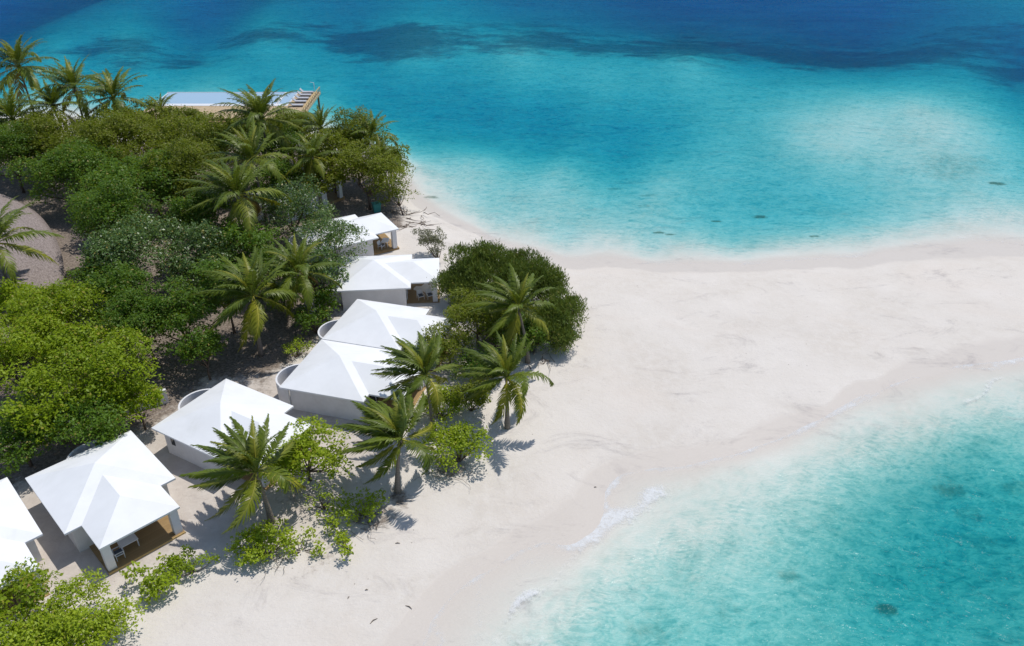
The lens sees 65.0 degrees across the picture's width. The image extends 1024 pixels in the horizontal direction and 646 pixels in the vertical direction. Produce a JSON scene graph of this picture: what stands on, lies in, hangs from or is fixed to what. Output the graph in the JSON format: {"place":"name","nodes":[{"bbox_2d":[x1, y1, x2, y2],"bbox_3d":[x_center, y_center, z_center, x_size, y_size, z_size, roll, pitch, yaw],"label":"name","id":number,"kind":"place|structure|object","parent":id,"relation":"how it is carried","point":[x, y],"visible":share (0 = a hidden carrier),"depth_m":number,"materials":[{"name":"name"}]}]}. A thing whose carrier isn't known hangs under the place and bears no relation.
{"place":"outdoors","nodes":[
{"label":"outdoors","id":0,"kind":"place"},
{"bbox_2d":[0,0,1023,645],"bbox_3d":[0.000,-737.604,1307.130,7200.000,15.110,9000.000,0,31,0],"label":"sand ground","id":1,"kind":"structure","parent":0,"point":[742,302],"depth_m":79.50,"materials":[{"name":"sand"}]},
{"bbox_2d":[0,276,47,331],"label":"broadleaf tree","id":2,"kind":"object","parent":1,"relation":"on","point":[7,288],"visible":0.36,"depth_m":77.47,"materials":[{"name":"green plant"}]},
{"bbox_2d":[0,477,49,617],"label":"beach villa","id":3,"kind":"object","parent":1,"relation":"on","point":[20,532],"visible":0.68,"depth_m":55.44,"materials":[{"name":"white paint"}]},
{"bbox_2d":[0,120,49,192],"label":"broadleaf tree","id":4,"kind":"object","parent":1,"relation":"on","point":[7,148],"visible":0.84,"depth_m":110.25,"materials":[{"name":"green plant"}]},
{"bbox_2d":[0,33,60,110],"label":"coconut palm","id":5,"kind":"object","parent":1,"relation":"on","point":[14,57],"visible":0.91,"depth_m":128.13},
{"bbox_2d":[0,84,60,172],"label":"coconut palm","id":6,"kind":"object","parent":1,"relation":"on","point":[8,107],"visible":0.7,"depth_m":115.86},
{"bbox_2d":[0,393,61,477],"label":"broadleaf tree","id":7,"kind":"object","parent":1,"relation":"on","point":[7,432],"visible":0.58,"depth_m":62.59,"materials":[{"name":"green plant"}]},
{"bbox_2d":[0,194,63,363],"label":"thatched hall","id":8,"kind":"structure","parent":1,"relation":"on","point":[39,271],"depth_m":89.84,"materials":[{"name":"wicker"}]},
{"bbox_2d":[0,557,63,639],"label":"beach shrub","id":9,"kind":"object","parent":1,"relation":"on","point":[23,591],"visible":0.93,"depth_m":50.91,"materials":[{"name":"green plant"}]},
{"bbox_2d":[0,195,64,283],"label":"coconut palm","id":10,"kind":"object","parent":1,"relation":"on","point":[28,250],"visible":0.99,"depth_m":79.46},
{"bbox_2d":[0,310,71,397],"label":"broadleaf tree","id":11,"kind":"object","parent":1,"relation":"on","point":[12,351],"visible":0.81,"depth_m":68.95,"materials":[{"name":"green plant"}]},
{"bbox_2d":[0,604,87,645],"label":"beach shrub","id":12,"kind":"object","parent":1,"relation":"on","point":[19,630],"visible":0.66,"depth_m":48.95,"materials":[{"name":"green plant"}]},
{"bbox_2d":[0,350,102,446],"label":"broadleaf tree","id":13,"kind":"object","parent":1,"relation":"on","point":[36,385],"visible":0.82,"depth_m":63.73,"materials":[{"name":"green plant"}]},
{"bbox_2d":[17,77,85,127],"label":"coconut palm","id":14,"kind":"object","parent":1,"relation":"on","point":[50,94],"visible":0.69,"depth_m":121.30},
{"bbox_2d":[1,106,114,166],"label":"broadleaf tree","id":15,"kind":"object","parent":1,"relation":"on","point":[52,129],"visible":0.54,"depth_m":113.89,"materials":[{"name":"green plant"}]},
{"bbox_2d":[2,135,122,204],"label":"broadleaf tree","id":16,"kind":"object","parent":1,"relation":"on","point":[83,160],"visible":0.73,"depth_m":104.35,"materials":[{"name":"green plant"}]},
{"bbox_2d":[0,275,128,363],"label":"broadleaf tree","id":17,"kind":"object","parent":1,"relation":"on","point":[40,304],"visible":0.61,"depth_m":73.69,"materials":[{"name":"green plant"}]},
{"bbox_2d":[35,54,112,119],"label":"coconut palm","id":18,"kind":"object","parent":1,"relation":"on","point":[69,76],"visible":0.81,"depth_m":123.27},
{"bbox_2d":[32,318,124,392],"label":"broadleaf tree","id":19,"kind":"object","parent":1,"relation":"on","point":[83,333],"visible":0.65,"depth_m":68.88,"materials":[{"name":"green plant"}]},
{"bbox_2d":[13,566,147,645],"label":"beach shrub","id":20,"kind":"object","parent":1,"relation":"on","point":[102,625],"visible":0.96,"depth_m":49.92,"materials":[{"name":"green plant"}]},
{"bbox_2d":[33,392,130,446],"bbox_3d":[-34.353,8.540,65.281,7.826,6.346,7.126,0,31,0],"label":"broadleaf tree","id":21,"kind":"object","parent":1,"relation":"on","point":[105,424],"visible":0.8,"depth_m":63.54,"materials":[{"name":"green plant"}]},
{"bbox_2d":[38,322,161,420],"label":"broadleaf tree","id":22,"kind":"object","parent":1,"relation":"on","point":[120,342],"visible":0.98,"depth_m":66.15,"materials":[{"name":"green plant"}]},
{"bbox_2d":[66,247,133,310],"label":"broadleaf tree","id":23,"kind":"object","parent":1,"relation":"on","point":[75,271],"visible":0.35,"depth_m":82.44,"materials":[{"name":"green plant"}]},
{"bbox_2d":[65,373,138,431],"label":"broadleaf tree","id":24,"kind":"object","parent":1,"relation":"on","point":[120,399],"visible":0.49,"depth_m":66.04,"materials":[{"name":"green plant"}]},
{"bbox_2d":[25,430,185,574],"bbox_3d":[-30.374,12.679,60.312,12.570,4.700,8.000,28,41,37],"label":"beach villa","id":25,"kind":"object","parent":1,"relation":"on","point":[99,501],"visible":0.94,"depth_m":58.26,"materials":[{"name":"white paint"}]},
{"bbox_2d":[66,158,150,216],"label":"broadleaf tree","id":26,"kind":"object","parent":1,"relation":"on","point":[128,173],"visible":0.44,"depth_m":99.00,"materials":[{"name":"green plant"}]},
{"bbox_2d":[65,66,153,119],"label":"coconut palm","id":27,"kind":"object","parent":1,"relation":"on","point":[109,86],"visible":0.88,"depth_m":118.26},
{"bbox_2d":[62,174,163,249],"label":"broadleaf tree","id":28,"kind":"object","parent":1,"relation":"on","point":[103,205],"visible":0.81,"depth_m":88.06,"materials":[{"name":"green plant"}]},
{"bbox_2d":[73,257,156,327],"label":"broadleaf tree","id":29,"kind":"object","parent":1,"relation":"on","point":[113,284],"visible":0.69,"depth_m":77.05,"materials":[{"name":"green plant"}]},
{"bbox_2d":[58,102,195,166],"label":"broadleaf tree","id":30,"kind":"object","parent":1,"relation":"on","point":[114,126],"visible":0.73,"depth_m":111.85,"materials":[{"name":"green plant"}]},
{"bbox_2d":[87,278,173,365],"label":"broadleaf tree","id":31,"kind":"object","parent":1,"relation":"on","point":[138,302],"visible":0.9,"depth_m":74.05,"materials":[{"name":"green plant"}]},
{"bbox_2d":[114,378,166,429],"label":"broadleaf tree","id":32,"kind":"object","parent":1,"relation":"on","point":[152,396],"visible":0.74,"depth_m":67.35,"materials":[{"name":"green plant"}]},
{"bbox_2d":[77,209,208,297],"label":"broadleaf tree","id":33,"kind":"object","parent":1,"relation":"on","point":[117,241],"visible":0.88,"depth_m":84.00,"materials":[{"name":"green plant"}]},
{"bbox_2d":[97,148,201,219],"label":"broadleaf tree","id":34,"kind":"object","parent":1,"relation":"on","point":[151,177],"visible":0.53,"depth_m":101.26,"materials":[{"name":"green plant"}]},
{"bbox_2d":[119,552,182,608],"bbox_3d":[-24.320,17.235,54.731,4.401,2.029,3.693,24,39,33],"label":"beach shrub","id":35,"kind":"object","parent":1,"relation":"on","point":[159,580],"visible":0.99,"depth_m":54.04,"materials":[{"name":"green plant"}]},
{"bbox_2d":[121,96,189,140],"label":"broadleaf tree","id":36,"kind":"object","parent":1,"relation":"on","point":[157,108],"visible":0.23,"depth_m":123.18,"materials":[{"name":"green plant"}]},
{"bbox_2d":[133,272,227,356],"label":"broadleaf tree","id":37,"kind":"object","parent":1,"relation":"on","point":[182,312],"visible":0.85,"depth_m":75.15,"materials":[{"name":"green plant"}]},
{"bbox_2d":[131,115,229,164],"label":"broadleaf tree","id":38,"kind":"object","parent":1,"relation":"on","point":[158,139],"visible":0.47,"depth_m":111.94,"materials":[{"name":"green plant"}]},
{"bbox_2d":[161,103,209,132],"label":"broadleaf tree","id":39,"kind":"object","parent":1,"relation":"on","point":[187,111],"visible":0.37,"depth_m":123.92,"materials":[{"name":"green plant"}]},
{"bbox_2d":[138,136,233,204],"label":"broadleaf tree","id":40,"kind":"object","parent":1,"relation":"on","point":[188,152],"visible":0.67,"depth_m":102.00,"materials":[{"name":"green plant"}]},
{"bbox_2d":[162,544,219,578],"bbox_3d":[-22.497,16.584,55.879,3.931,1.934,2.741,-20,37,-29],"label":"beach shrub","id":41,"kind":"object","parent":1,"relation":"on","point":[177,561],"visible":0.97,"depth_m":55.54,"materials":[{"name":"green plant"}]},
{"bbox_2d":[152,219,251,288],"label":"broadleaf tree","id":42,"kind":"object","parent":1,"relation":"on","point":[185,265],"visible":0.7,"depth_m":85.53,"materials":[{"name":"green plant"}]},
{"bbox_2d":[175,324,228,379],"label":"broadleaf tree","id":43,"kind":"object","parent":1,"relation":"on","point":[207,342],"visible":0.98,"depth_m":73.25,"materials":[{"name":"green plant"}]},
{"bbox_2d":[155,185,250,249],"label":"broadleaf tree","id":44,"kind":"object","parent":1,"relation":"on","point":[181,205],"visible":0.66,"depth_m":91.40,"materials":[{"name":"green plant"}]},
{"bbox_2d":[175,109,248,187],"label":"broadleaf tree","id":45,"kind":"object","parent":1,"relation":"on","point":[210,133],"visible":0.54,"depth_m":109.67,"materials":[{"name":"green plant"}]},
{"bbox_2d":[188,256,258,333],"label":"broadleaf tree","id":46,"kind":"object","parent":1,"relation":"on","point":[211,266],"visible":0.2,"depth_m":79.16,"materials":[{"name":"green plant"}]},
{"bbox_2d":[137,82,320,137],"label":"pool terrace","id":47,"kind":"structure","parent":1,"relation":"on","point":[202,101],"depth_m":149.47,"materials":[{"name":"tile"}]},
{"bbox_2d":[151,379,310,490],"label":"beach villa","id":48,"kind":"object","parent":1,"relation":"on","point":[195,417],"visible":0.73,"depth_m":65.51,"materials":[{"name":"white paint"}]},
{"bbox_2d":[173,157,292,241],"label":"coconut palm","id":49,"kind":"object","parent":1,"relation":"on","point":[237,179],"visible":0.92,"depth_m":90.38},
{"bbox_2d":[179,413,305,534],"bbox_3d":[-19.492,10.876,58.427,8.762,9.395,9.227,0,31,0],"label":"coconut palm","id":50,"kind":"object","parent":1,"relation":"on","point":[240,456],"visible":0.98,"depth_m":57.16,"materials":[{"name":"plant"}]},
{"bbox_2d":[194,117,296,229],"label":"coconut palm","id":51,"kind":"object","parent":1,"relation":"on","point":[244,144],"visible":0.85,"depth_m":98.76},
{"bbox_2d":[208,218,282,268],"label":"broadleaf tree","id":52,"kind":"object","parent":1,"relation":"on","point":[256,238],"visible":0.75,"depth_m":88.02,"materials":[{"name":"green plant"}]},
{"bbox_2d":[190,246,304,356],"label":"coconut palm","id":53,"kind":"object","parent":1,"relation":"on","point":[248,279],"visible":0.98,"depth_m":75.08,"materials":[{"name":"plant"}]},
{"bbox_2d":[213,78,307,166],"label":"coconut palm","id":54,"kind":"object","parent":1,"relation":"on","point":[257,106],"visible":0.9,"depth_m":108.02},
{"bbox_2d":[223,516,299,566],"bbox_3d":[-17.716,15.555,57.164,5.135,2.419,3.974,-26,40,-35],"label":"beach shrub","id":55,"kind":"object","parent":1,"relation":"on","point":[251,555],"visible":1,"depth_m":56.85,"materials":[{"name":"green plant"}]},
{"bbox_2d":[240,125,307,169],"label":"broadleaf tree","id":56,"kind":"object","parent":1,"relation":"on","point":[272,147],"visible":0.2,"depth_m":111.16,"materials":[{"name":"green plant"}]},
{"bbox_2d":[249,152,303,197],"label":"broadleaf tree","id":57,"kind":"object","parent":1,"relation":"on","point":[270,179],"visible":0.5,"depth_m":106.14,"materials":[{"name":"green plant"}]},
{"bbox_2d":[240,173,341,241],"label":"broadleaf tree","id":58,"kind":"object","parent":1,"relation":"on","point":[298,196],"visible":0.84,"depth_m":97.19,"materials":[{"name":"green plant"}]},
{"bbox_2d":[268,110,323,154],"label":"broadleaf tree","id":59,"kind":"object","parent":1,"relation":"on","point":[296,116],"visible":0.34,"depth_m":120.64,"materials":[{"name":"green plant"}]},
{"bbox_2d":[249,176,344,222],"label":"beach villa","id":60,"kind":"object","parent":1,"relation":"on","point":[331,197],"visible":0.16,"depth_m":109.28,"materials":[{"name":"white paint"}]},
{"bbox_2d":[281,334,313,357],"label":"beach shrub","id":61,"kind":"object","parent":1,"relation":"on","point":[289,347],"visible":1,"depth_m":78.63,"materials":[{"name":"green plant"}]},
{"bbox_2d":[256,233,347,327],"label":"coconut palm","id":62,"kind":"object","parent":1,"relation":"on","point":[297,261],"visible":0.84,"depth_m":79.65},
{"bbox_2d":[278,526,325,558],"bbox_3d":[-14.874,15.959,57.363,3.172,1.588,3.116,20,37,29],"label":"beach shrub","id":63,"kind":"object","parent":1,"relation":"on","point":[316,547],"visible":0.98,"depth_m":57.53,"materials":[{"name":"green plant"}]},
{"bbox_2d":[259,414,354,491],"bbox_3d":[-16.263,10.487,62.623,7.894,5.679,6.306,-10,33,-16],"label":"beach shrub","id":64,"kind":"object","parent":1,"relation":"on","point":[302,442],"visible":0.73,"depth_m":61.74,"materials":[{"name":"green plant"}]},
{"bbox_2d":[274,129,343,208],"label":"coconut palm","id":65,"kind":"object","parent":1,"relation":"on","point":[309,148],"visible":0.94,"depth_m":105.60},
{"bbox_2d":[290,301,335,334],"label":"beach shrub","id":66,"kind":"object","parent":1,"relation":"on","point":[300,315],"visible":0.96,"depth_m":81.18,"materials":[{"name":"green plant"}]},
{"bbox_2d":[287,104,349,170],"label":"coconut palm","id":67,"kind":"object","parent":1,"relation":"on","point":[319,122],"visible":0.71,"depth_m":115.53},
{"bbox_2d":[289,245,348,291],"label":"broadleaf tree","id":68,"kind":"object","parent":1,"relation":"on","point":[326,271],"visible":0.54,"depth_m":84.68,"materials":[{"name":"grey plant"}]},
{"bbox_2d":[303,480,339,513],"bbox_3d":[-14.316,13.308,60.931,2.772,2.246,2.667,0,31,0],"label":"beach shrub","id":69,"kind":"object","parent":1,"relation":"on","point":[323,498],"visible":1,"depth_m":60.73,"materials":[{"name":"green plant"}]},
{"bbox_2d":[296,151,348,193],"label":"broadleaf tree","id":70,"kind":"object","parent":1,"relation":"on","point":[331,177],"visible":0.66,"depth_m":106.85,"materials":[{"name":"green plant"}]},
{"bbox_2d":[310,283,340,321],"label":"broadleaf tree","id":71,"kind":"object","parent":1,"relation":"on","point":[323,296],"visible":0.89,"depth_m":83.25,"materials":[{"name":"green plant"}]},
{"bbox_2d":[298,124,360,193],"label":"broadleaf tree","id":72,"kind":"object","parent":1,"relation":"on","point":[335,139],"visible":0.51,"depth_m":109.71,"materials":[{"name":"green plant"}]},
{"bbox_2d":[314,503,348,536],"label":"beach shrub","id":73,"kind":"object","parent":1,"relation":"on","point":[335,522],"visible":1,"depth_m":59.32,"materials":[{"name":"green plant"}]},
{"bbox_2d":[296,208,372,264],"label":"broadleaf tree","id":74,"kind":"object","parent":1,"relation":"on","point":[339,234],"visible":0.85,"depth_m":89.25,"materials":[{"name":"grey plant"}]},
{"bbox_2d":[331,524,353,560],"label":"beach shrub","id":75,"kind":"object","parent":1,"relation":"on","point":[340,539],"visible":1,"depth_m":57.81,"materials":[{"name":"green plant"}]},
{"bbox_2d":[289,213,398,267],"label":"beach villa","id":76,"kind":"object","parent":1,"relation":"on","point":[377,226],"visible":0.41,"depth_m":97.72,"materials":[{"name":"white paint"}]},
{"bbox_2d":[323,105,398,184],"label":"broadleaf tree","id":77,"kind":"object","parent":1,"relation":"on","point":[352,122],"visible":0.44,"depth_m":112.93,"materials":[{"name":"green plant"}]},
{"bbox_2d":[333,486,389,526],"bbox_3d":[-11.404,13.832,60.431,4.318,2.086,3.907,0,31,0],"label":"beach shrub","id":78,"kind":"object","parent":1,"relation":"on","point":[370,507],"visible":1,"depth_m":60.21,"materials":[{"name":"green plant"}]},
{"bbox_2d":[275,299,451,421],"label":"twin villa","id":79,"kind":"object","parent":1,"relation":"on","point":[330,374],"visible":0.76,"depth_m":72.74,"materials":[{"name":"white paint"}]},
{"bbox_2d":[340,109,397,186],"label":"coconut palm","id":80,"kind":"object","parent":1,"relation":"on","point":[372,124],"visible":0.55,"depth_m":114.06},
{"bbox_2d":[332,139,413,209],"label":"broadleaf tree","id":81,"kind":"object","parent":1,"relation":"on","point":[381,168],"visible":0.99,"depth_m":106.77,"materials":[{"name":"green plant"}]},
{"bbox_2d":[353,135,405,201],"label":"coconut palm","id":82,"kind":"object","parent":1,"relation":"on","point":[382,145],"visible":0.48,"depth_m":110.22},
{"bbox_2d":[327,254,439,309],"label":"beach villa","id":83,"kind":"object","parent":1,"relation":"on","point":[394,279],"visible":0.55,"depth_m":86.97,"materials":[{"name":"white paint"}]},
{"bbox_2d":[333,387,435,493],"bbox_3d":[-9.615,8.955,61.761,7.903,9.457,8.354,0,31,0],"label":"coconut palm","id":84,"kind":"object","parent":1,"relation":"on","point":[385,428],"visible":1,"depth_m":59.88,"materials":[{"name":"plant"}]},
{"bbox_2d":[369,142,415,180],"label":"broadleaf tree","id":85,"kind":"object","parent":1,"relation":"on","point":[397,152],"visible":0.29,"depth_m":112.96,"materials":[{"name":"green plant"}]},
{"bbox_2d":[370,178,423,214],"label":"beach shrub","id":86,"kind":"object","parent":1,"relation":"on","point":[397,191],"visible":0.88,"depth_m":109.40,"materials":[{"name":"green plant"}]},
{"bbox_2d":[371,331,462,435],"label":"coconut palm","id":87,"kind":"object","parent":1,"relation":"on","point":[422,358],"visible":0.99,"depth_m":65.20,"materials":[{"name":"plant"}]},
{"bbox_2d":[411,226,446,257],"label":"beach shrub","id":88,"kind":"object","parent":1,"relation":"on","point":[431,238],"visible":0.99,"depth_m":96.07,"materials":[{"name":"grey plant"}]},
{"bbox_2d":[417,384,469,423],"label":"beach shrub","id":89,"kind":"object","parent":1,"relation":"on","point":[450,405],"visible":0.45,"depth_m":69.82,"materials":[{"name":"green plant"}]},
{"bbox_2d":[415,317,476,368],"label":"beach shrub","id":90,"kind":"object","parent":1,"relation":"on","point":[452,343],"visible":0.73,"depth_m":75.74,"materials":[{"name":"green plant"}]},
{"bbox_2d":[426,265,478,305],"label":"beach shrub","id":91,"kind":"object","parent":1,"relation":"on","point":[446,279],"visible":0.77,"depth_m":85.14,"materials":[{"name":"green plant"}]},
{"bbox_2d":[422,418,494,472],"bbox_3d":[-4.644,9.911,65.601,5.689,3.570,5.947,-17,35,-25],"label":"beach shrub","id":92,"kind":"object","parent":1,"relation":"on","point":[455,441],"visible":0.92,"depth_m":64.94,"materials":[{"name":"green plant"}]},
{"bbox_2d":[443,379,491,411],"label":"beach shrub","id":93,"kind":"object","parent":1,"relation":"on","point":[479,402],"visible":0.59,"depth_m":70.24,"materials":[{"name":"green plant"}]},
{"bbox_2d":[450,345,497,383],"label":"beach shrub","id":94,"kind":"object","parent":1,"relation":"on","point":[472,363],"visible":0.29,"depth_m":74.35,"materials":[{"name":"green plant"}]},
{"bbox_2d":[441,284,510,343],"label":"beach shrub","id":95,"kind":"object","parent":1,"relation":"on","point":[455,311],"visible":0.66,"depth_m":78.06,"materials":[{"name":"green plant"}]},
{"bbox_2d":[439,237,520,291],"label":"beach shrub","id":96,"kind":"object","parent":1,"relation":"on","point":[476,259],"visible":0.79,"depth_m":85.90,"materials":[{"name":"green plant"}]},
{"bbox_2d":[446,331,553,429],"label":"coconut palm","id":97,"kind":"object","parent":1,"relation":"on","point":[505,361],"visible":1,"depth_m":66.49,"materials":[{"name":"plant"}]},
{"bbox_2d":[472,268,534,316],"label":"beach shrub","id":98,"kind":"object","parent":1,"relation":"on","point":[493,284],"visible":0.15,"depth_m":82.88,"materials":[{"name":"green plant"}]},
{"bbox_2d":[461,263,558,363],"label":"coconut palm","id":99,"kind":"object","parent":1,"relation":"on","point":[517,292],"visible":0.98,"depth_m":74.41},
{"bbox_2d":[487,311,550,354],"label":"beach shrub","id":100,"kind":"object","parent":1,"relation":"on","point":[531,335],"visible":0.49,"depth_m":77.71,"materials":[{"name":"green plant"}]},
{"bbox_2d":[482,246,566,298],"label":"beach shrub","id":101,"kind":"object","parent":1,"relation":"on","point":[528,265],"visible":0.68,"depth_m":84.63,"materials":[{"name":"green plant"}]},
{"bbox_2d":[517,308,567,348],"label":"beach shrub","id":102,"kind":"object","parent":1,"relation":"on","point":[550,327],"visible":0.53,"depth_m":78.53,"materials":[{"name":"green plant"}]},
{"bbox_2d":[529,267,572,301],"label":"beach shrub","id":103,"kind":"object","parent":1,"relation":"on","point":[554,279],"visible":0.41,"depth_m":84.77,"materials":[{"name":"green plant"}]},
{"bbox_2d":[531,285,588,337],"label":"beach shrub","id":104,"kind":"object","parent":1,"relation":"on","point":[567,309],"visible":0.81,"depth_m":80.36,"materials":[{"name":"green plant"}]},
{"bbox_2d":[545,322,581,356],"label":"beach shrub","id":105,"kind":"object","parent":1,"relation":"on","point":[567,338],"visible":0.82,"depth_m":78.22,"materials":[{"name":"green plant"}]},
{"bbox_2d":[0,0,1023,645],"bbox_3d":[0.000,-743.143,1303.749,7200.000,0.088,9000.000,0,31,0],"label":"sea water","id":106,"kind":"structure","parent":0,"point":[876,26],"depth_m":216.31,"materials":[{"name":"liquid"}]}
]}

